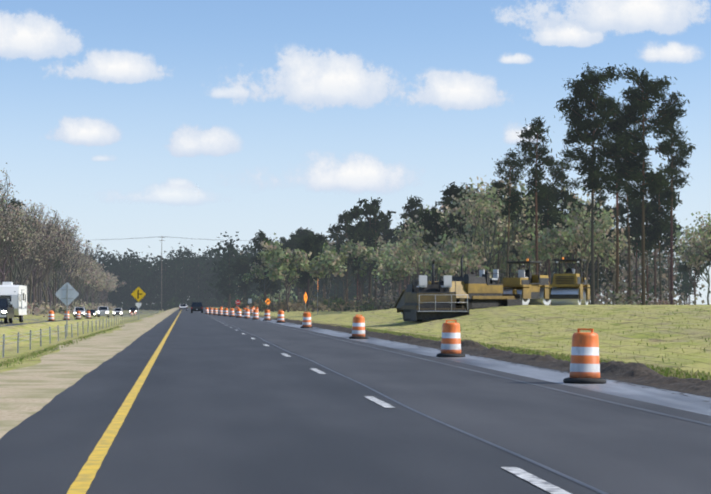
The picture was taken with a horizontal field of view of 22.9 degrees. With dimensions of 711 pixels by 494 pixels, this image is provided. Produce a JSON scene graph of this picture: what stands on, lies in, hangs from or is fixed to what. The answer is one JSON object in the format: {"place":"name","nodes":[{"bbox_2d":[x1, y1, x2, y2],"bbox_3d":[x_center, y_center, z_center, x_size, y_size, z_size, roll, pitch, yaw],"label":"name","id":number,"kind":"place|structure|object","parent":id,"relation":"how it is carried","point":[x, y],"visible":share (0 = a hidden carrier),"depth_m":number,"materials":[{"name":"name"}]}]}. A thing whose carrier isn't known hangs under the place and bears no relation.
{"place":"outdoors","nodes":[
{"label":"outdoors","id":0,"kind":"place"},
{"bbox_2d":[0,11,81,60],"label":"cloud","id":1,"kind":"structure","parent":0,"point":[34,36],"depth_m":3119.29,"materials":[{"name":"white"}]},
{"bbox_2d":[0,310,157,326],"bbox_3d":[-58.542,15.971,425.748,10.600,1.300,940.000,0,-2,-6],"label":"road asphalt","id":2,"kind":"structure","parent":0,"point":[13,324],"depth_m":197.92,"materials":[{"name":"grey asphalt"}]},
{"bbox_2d":[0,299,13,323],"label":"black pickup truck","id":3,"kind":"object","parent":2,"relation":"on","point":[6,309],"visible":1,"depth_m":137.24,"materials":[{"name":"black paint"}]},
{"bbox_2d":[47,310,55,320],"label":"barrel","id":4,"kind":"object","parent":2,"relation":"on","point":[51,316],"visible":0.96,"depth_m":162.43,"materials":[{"name":"orange plastic"}]},
{"bbox_2d":[75,310,80,318],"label":"barrel","id":5,"kind":"object","parent":2,"relation":"on","point":[78,314],"visible":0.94,"depth_m":204.18,"materials":[{"name":"orange plastic"}]},
{"bbox_2d":[73,307,85,316],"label":"white suv","id":6,"kind":"object","parent":2,"relation":"on","point":[82,310],"visible":0.88,"depth_m":308.09,"materials":[{"name":"white paint"}]},
{"bbox_2d":[85,311,91,318],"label":"barrel","id":7,"kind":"object","parent":2,"relation":"on","point":[88,314],"visible":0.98,"depth_m":225.07,"materials":[{"name":"orange plastic"}]},
{"bbox_2d":[86,310,95,316],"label":"dark sedan","id":8,"kind":"object","parent":2,"relation":"on","point":[93,312],"visible":0.71,"depth_m":345.03,"materials":[{"name":"grey paint"}]},
{"bbox_2d":[96,306,109,316],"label":"car","id":9,"kind":"object","parent":2,"relation":"on","point":[103,310],"visible":0.96,"depth_m":316.62,"materials":[{"name":"white paint"}]},
{"bbox_2d":[113,308,122,315],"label":"car","id":10,"kind":"object","parent":2,"relation":"on","point":[117,311],"visible":0.98,"depth_m":386.44,"materials":[{"name":"white paint"}]},
{"bbox_2d":[129,308,136,313],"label":"car","id":11,"kind":"object","parent":2,"relation":"on","point":[132,310],"visible":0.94,"depth_m":499.41,"materials":[{"name":"grey paint"}]},
{"bbox_2d":[46,117,120,146],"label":"cloud","id":12,"kind":"structure","parent":0,"point":[85,131],"depth_m":3153.92,"materials":[{"name":"white"}]},
{"bbox_2d":[92,156,112,160],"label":"cloud","id":13,"kind":"structure","parent":0,"point":[101,158],"depth_m":3162.73,"materials":[{"name":"white"}]},
{"bbox_2d":[48,50,168,83],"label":"cloud","id":14,"kind":"structure","parent":0,"point":[118,67],"depth_m":3152.61,"materials":[{"name":"white"}]},
{"bbox_2d":[106,184,213,204],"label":"cloud","id":15,"kind":"structure","parent":0,"point":[172,194],"depth_m":3179.61,"materials":[{"name":"white"}]},
{"bbox_2d":[165,178,197,187],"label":"cloud","id":16,"kind":"structure","parent":0,"point":[180,182],"depth_m":3180.91,"materials":[{"name":"white"}]},
{"bbox_2d":[167,124,240,156],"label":"cloud","id":17,"kind":"structure","parent":0,"point":[190,141],"depth_m":3181.18,"materials":[{"name":"white"}]},
{"bbox_2d":[211,86,248,97],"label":"cloud","id":18,"kind":"structure","parent":0,"point":[237,92],"depth_m":3178.96,"materials":[{"name":"white"}]},
{"bbox_2d":[0,308,600,493],"bbox_3d":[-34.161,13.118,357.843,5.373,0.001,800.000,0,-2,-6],"label":"asphalt road","id":19,"kind":"structure","parent":0,"point":[220,407],"depth_m":19.71,"materials":[{"name":"grey asphalt"}]},
{"bbox_2d":[67,323,174,493],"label":"yellow road line","id":20,"kind":"object","parent":19,"relation":"on","point":[81,483],"visible":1,"depth_m":19.06,"materials":[{"name":"paint"}]},
{"bbox_2d":[178,304,187,310],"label":"white car","id":21,"kind":"object","parent":19,"relation":"on","point":[183,306],"visible":1,"depth_m":395.72,"materials":[{"name":"white paint"}]},
{"bbox_2d":[190,302,203,312],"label":"dark suv","id":22,"kind":"object","parent":19,"relation":"on","point":[196,306],"visible":1,"depth_m":288.02,"materials":[{"name":"grey paint"}]},
{"bbox_2d":[209,316,570,493],"bbox_3d":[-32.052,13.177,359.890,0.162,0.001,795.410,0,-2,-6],"label":"road lane dashes","id":23,"kind":"object","parent":19,"relation":"on","point":[537,481],"visible":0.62,"depth_m":15.02,"materials":[{"name":"white paint"}]},
{"bbox_2d":[222,46,399,110],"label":"cloud","id":24,"kind":"structure","parent":0,"point":[305,79],"depth_m":3186.49,"materials":[{"name":"white"}]},
{"bbox_2d":[252,152,416,193],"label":"cloud","id":25,"kind":"structure","parent":0,"point":[357,173],"depth_m":3198.12,"materials":[{"name":"white"}]},
{"bbox_2d":[0,304,710,374],"bbox_3d":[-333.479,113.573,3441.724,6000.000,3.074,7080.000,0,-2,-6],"label":"ground","id":26,"kind":"structure","parent":0,"point":[390,319],"depth_m":75.34,"materials":[{"name":"green plant"}]},
{"bbox_2d":[0,282,26,321],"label":"camper trailer","id":27,"kind":"object","parent":26,"relation":"on","point":[16,295],"visible":0.73,"depth_m":143.29,"materials":[{"name":"white metal"}]},
{"bbox_2d":[0,162,126,316],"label":"hardwood tree","id":28,"kind":"object","parent":26,"relation":"on","point":[12,267],"depth_m":410.90,"materials":[{"name":"plant"}]},
{"bbox_2d":[56,283,78,336],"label":"road sign","id":29,"kind":"object","parent":26,"relation":"on","point":[67,294],"visible":0.98,"depth_m":121.28,"materials":[{"name":"metal"}]},
{"bbox_2d":[0,311,157,357],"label":"cable barrier","id":30,"kind":"object","parent":26,"relation":"on","point":[58,329],"visible":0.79,"depth_m":111.08,"materials":[{"name":"metal"}]},
{"bbox_2d":[0,308,178,438],"bbox_3d":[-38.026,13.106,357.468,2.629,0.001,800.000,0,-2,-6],"label":"road shoulder","id":31,"kind":"object","parent":26,"relation":"on","point":[26,392],"visible":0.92,"depth_m":38.44},
{"bbox_2d":[131,287,145,319],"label":"road sign","id":32,"kind":"object","parent":26,"relation":"on","point":[138,294],"depth_m":190.24,"materials":[{"name":"yellow metal"}]},
{"bbox_2d":[100,236,272,310],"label":"utility line poles","id":33,"kind":"object","parent":26,"relation":"on","point":[161,256],"visible":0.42,"depth_m":765.16,"materials":[{"name":"grey wood"}]},
{"bbox_2d":[27,231,553,310],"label":"distant trees","id":34,"kind":"object","parent":26,"relation":"on","point":[146,278],"depth_m":794.17,"materials":[{"name":"green plant"}]},
{"bbox_2d":[302,292,306,313],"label":"orange sign","id":35,"kind":"object","parent":26,"relation":"on","point":[305,297],"visible":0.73,"depth_m":250.02,"materials":[{"name":"orange metal"}]},
{"bbox_2d":[314,281,320,314],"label":"post","id":36,"kind":"object","parent":26,"relation":"on","point":[317,298],"visible":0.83,"depth_m":215.14,"materials":[{"name":"orange"}]},
{"bbox_2d":[0,307,710,380],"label":"grass tufts","id":37,"kind":"object","parent":26,"relation":"on","point":[669,372],"visible":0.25,"depth_m":53.41,"materials":[{"name":"green plant"}]},
{"bbox_2d":[229,190,631,311],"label":"tree","id":38,"kind":"object","parent":26,"relation":"on","point":[323,256],"depth_m":336.94,"materials":[{"name":"green plant"}]},
{"bbox_2d":[394,260,468,321],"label":"paver","id":39,"kind":"object","parent":26,"relation":"on","point":[420,299],"visible":0.98,"depth_m":106.12,"materials":[{"name":"metal"}]},
{"bbox_2d":[428,255,521,309],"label":"paver","id":40,"kind":"object","parent":26,"relation":"on","point":[483,290],"visible":0.83,"depth_m":120.07,"materials":[{"name":"metal"}]},
{"bbox_2d":[271,318,710,396],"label":"dirt edge","id":41,"kind":"object","parent":26,"relation":"on","point":[637,373],"visible":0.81,"depth_m":40.20,"materials":[{"name":"brown soil"}]},
{"bbox_2d":[501,259,550,304],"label":"roller","id":42,"kind":"object","parent":26,"relation":"on","point":[527,284],"visible":0.92,"depth_m":122.90,"materials":[{"name":"metal"}]},
{"bbox_2d":[342,175,710,311],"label":"trees","id":43,"kind":"object","parent":26,"relation":"on","point":[439,236],"depth_m":243.49,"materials":[{"name":"green plant"}]},
{"bbox_2d":[367,226,710,304],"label":"tree","id":44,"kind":"object","parent":26,"relation":"on","point":[684,276],"depth_m":375.90,"materials":[{"name":"green plant"}]},
{"bbox_2d":[549,257,589,305],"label":"roller","id":45,"kind":"object","parent":26,"relation":"on","point":[569,284],"visible":0.98,"depth_m":113.81,"materials":[{"name":"metal"}]},
{"bbox_2d":[490,62,695,304],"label":"pine tree","id":46,"kind":"object","parent":26,"relation":"on","point":[630,113],"depth_m":195.60,"materials":[{"name":"green plant"}]},
{"bbox_2d":[0,0,710,304],"label":"sky","id":47,"kind":"structure","parent":0,"point":[200,44],"materials":[{"name":"blue"}]},
{"bbox_2d":[391,69,507,110],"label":"cloud","id":48,"kind":"structure","parent":0,"point":[447,90],"depth_m":3184.82,"materials":[{"name":"white"}]},
{"bbox_2d":[203,308,710,493],"bbox_3d":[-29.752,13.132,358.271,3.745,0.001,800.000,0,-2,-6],"label":"road asphalt","id":49,"kind":"structure","parent":0,"point":[608,447],"depth_m":23.25,"materials":[{"name":"grey asphalt"}]},
{"bbox_2d":[217,308,222,315],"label":"barrel","id":50,"kind":"object","parent":49,"relation":"on","point":[220,312],"visible":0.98,"depth_m":228.06,"materials":[{"name":"orange plastic"}]},
{"bbox_2d":[223,308,228,315],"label":"barrel","id":51,"kind":"object","parent":49,"relation":"on","point":[225,311],"visible":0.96,"depth_m":216.30,"materials":[{"name":"orange plastic"}]},
{"bbox_2d":[229,308,235,316],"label":"barrel","id":52,"kind":"object","parent":49,"relation":"on","point":[232,314],"visible":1,"depth_m":204.51,"materials":[{"name":"orange plastic"}]},
{"bbox_2d":[236,308,242,317],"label":"barrel","id":53,"kind":"object","parent":49,"relation":"on","point":[239,315],"visible":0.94,"depth_m":192.77,"materials":[{"name":"orange plastic"}]},
{"bbox_2d":[243,308,249,317],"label":"barrel","id":54,"kind":"object","parent":49,"relation":"on","point":[247,313],"visible":0.94,"depth_m":181.01,"materials":[{"name":"orange plastic"}]},
{"bbox_2d":[252,309,258,318],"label":"barrel","id":55,"kind":"object","parent":49,"relation":"on","point":[255,314],"visible":1,"depth_m":169.21,"materials":[{"name":"orange plastic"}]},
{"bbox_2d":[207,314,607,493],"bbox_3d":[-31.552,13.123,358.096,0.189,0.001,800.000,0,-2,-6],"label":"pavement seam","id":56,"kind":"object","parent":49,"relation":"on","point":[548,468],"visible":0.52,"depth_m":19.21,"materials":[{"name":"grey asphalt"}]},
{"bbox_2d":[229,314,710,425],"bbox_3d":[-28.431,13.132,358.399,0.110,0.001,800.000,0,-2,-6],"label":"road edge line","id":57,"kind":"object","parent":49,"relation":"on","point":[708,424],"visible":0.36,"depth_m":29.88,"materials":[{"name":"paint"}]},
{"bbox_2d":[208,308,710,415],"bbox_3d":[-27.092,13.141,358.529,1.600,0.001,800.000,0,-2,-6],"label":"road shoulder","id":58,"kind":"object","parent":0,"point":[700,404],"visible":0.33,"depth_m":34.82},
{"bbox_2d":[263,309,271,320],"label":"barrel","id":59,"kind":"object","parent":58,"relation":"on","point":[266,315],"visible":0.96,"depth_m":157.34,"materials":[{"name":"orange plastic"}]},
{"bbox_2d":[276,310,285,322],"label":"barrel","id":60,"kind":"object","parent":58,"relation":"on","point":[280,317],"visible":0.98,"depth_m":139.46,"materials":[{"name":"orange plastic"}]},
{"bbox_2d":[300,311,312,327],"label":"barrel","id":61,"kind":"object","parent":58,"relation":"on","point":[306,322],"visible":0.94,"depth_m":108.57,"materials":[{"name":"orange plastic"}]},
{"bbox_2d":[349,315,367,338],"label":"barrel","id":62,"kind":"object","parent":58,"relation":"on","point":[358,328],"visible":0.98,"depth_m":74.76,"materials":[{"name":"orange plastic"}]},
{"bbox_2d":[436,320,464,356],"bbox_3d":[2.672,2.556,49.131,0.816,1.033,0.816,1,-1,-10],"label":"barrel","id":63,"kind":"object","parent":58,"relation":"on","point":[450,342],"visible":1,"depth_m":48.90,"materials":[{"name":"orange plastic"}]},
{"bbox_2d":[316,327,706,396],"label":"dirt crumbs","id":64,"kind":"object","parent":58,"relation":"on","point":[517,363],"visible":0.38,"depth_m":43.51,"materials":[{"name":"brown soil"}]},
{"bbox_2d":[563,328,606,383],"bbox_3d":[4.292,2.033,32.836,0.808,1.018,0.808,0,-3,22],"label":"barrel","id":65,"kind":"object","parent":58,"relation":"on","point":[584,365],"visible":1,"depth_m":32.61,"materials":[{"name":"orange plastic"}]},
{"bbox_2d":[500,53,531,63],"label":"cloud","id":66,"kind":"structure","parent":0,"point":[518,58],"depth_m":3170.45,"materials":[{"name":"white"}]},
{"bbox_2d":[504,125,540,143],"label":"cloud","id":67,"kind":"structure","parent":0,"point":[511,136],"depth_m":3180.62,"materials":[{"name":"white"}]},
{"bbox_2d":[531,21,603,47],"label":"cloud","id":68,"kind":"structure","parent":0,"point":[562,34],"depth_m":3158.68,"materials":[{"name":"white"}]},
{"bbox_2d":[496,0,709,34],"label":"cloud","id":69,"kind":"structure","parent":0,"point":[669,17],"depth_m":3140.96,"materials":[{"name":"white"}]},
{"bbox_2d":[641,42,700,62],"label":"cloud","id":70,"kind":"structure","parent":0,"point":[674,52],"depth_m":3136.92,"materials":[{"name":"white"}]}
]}

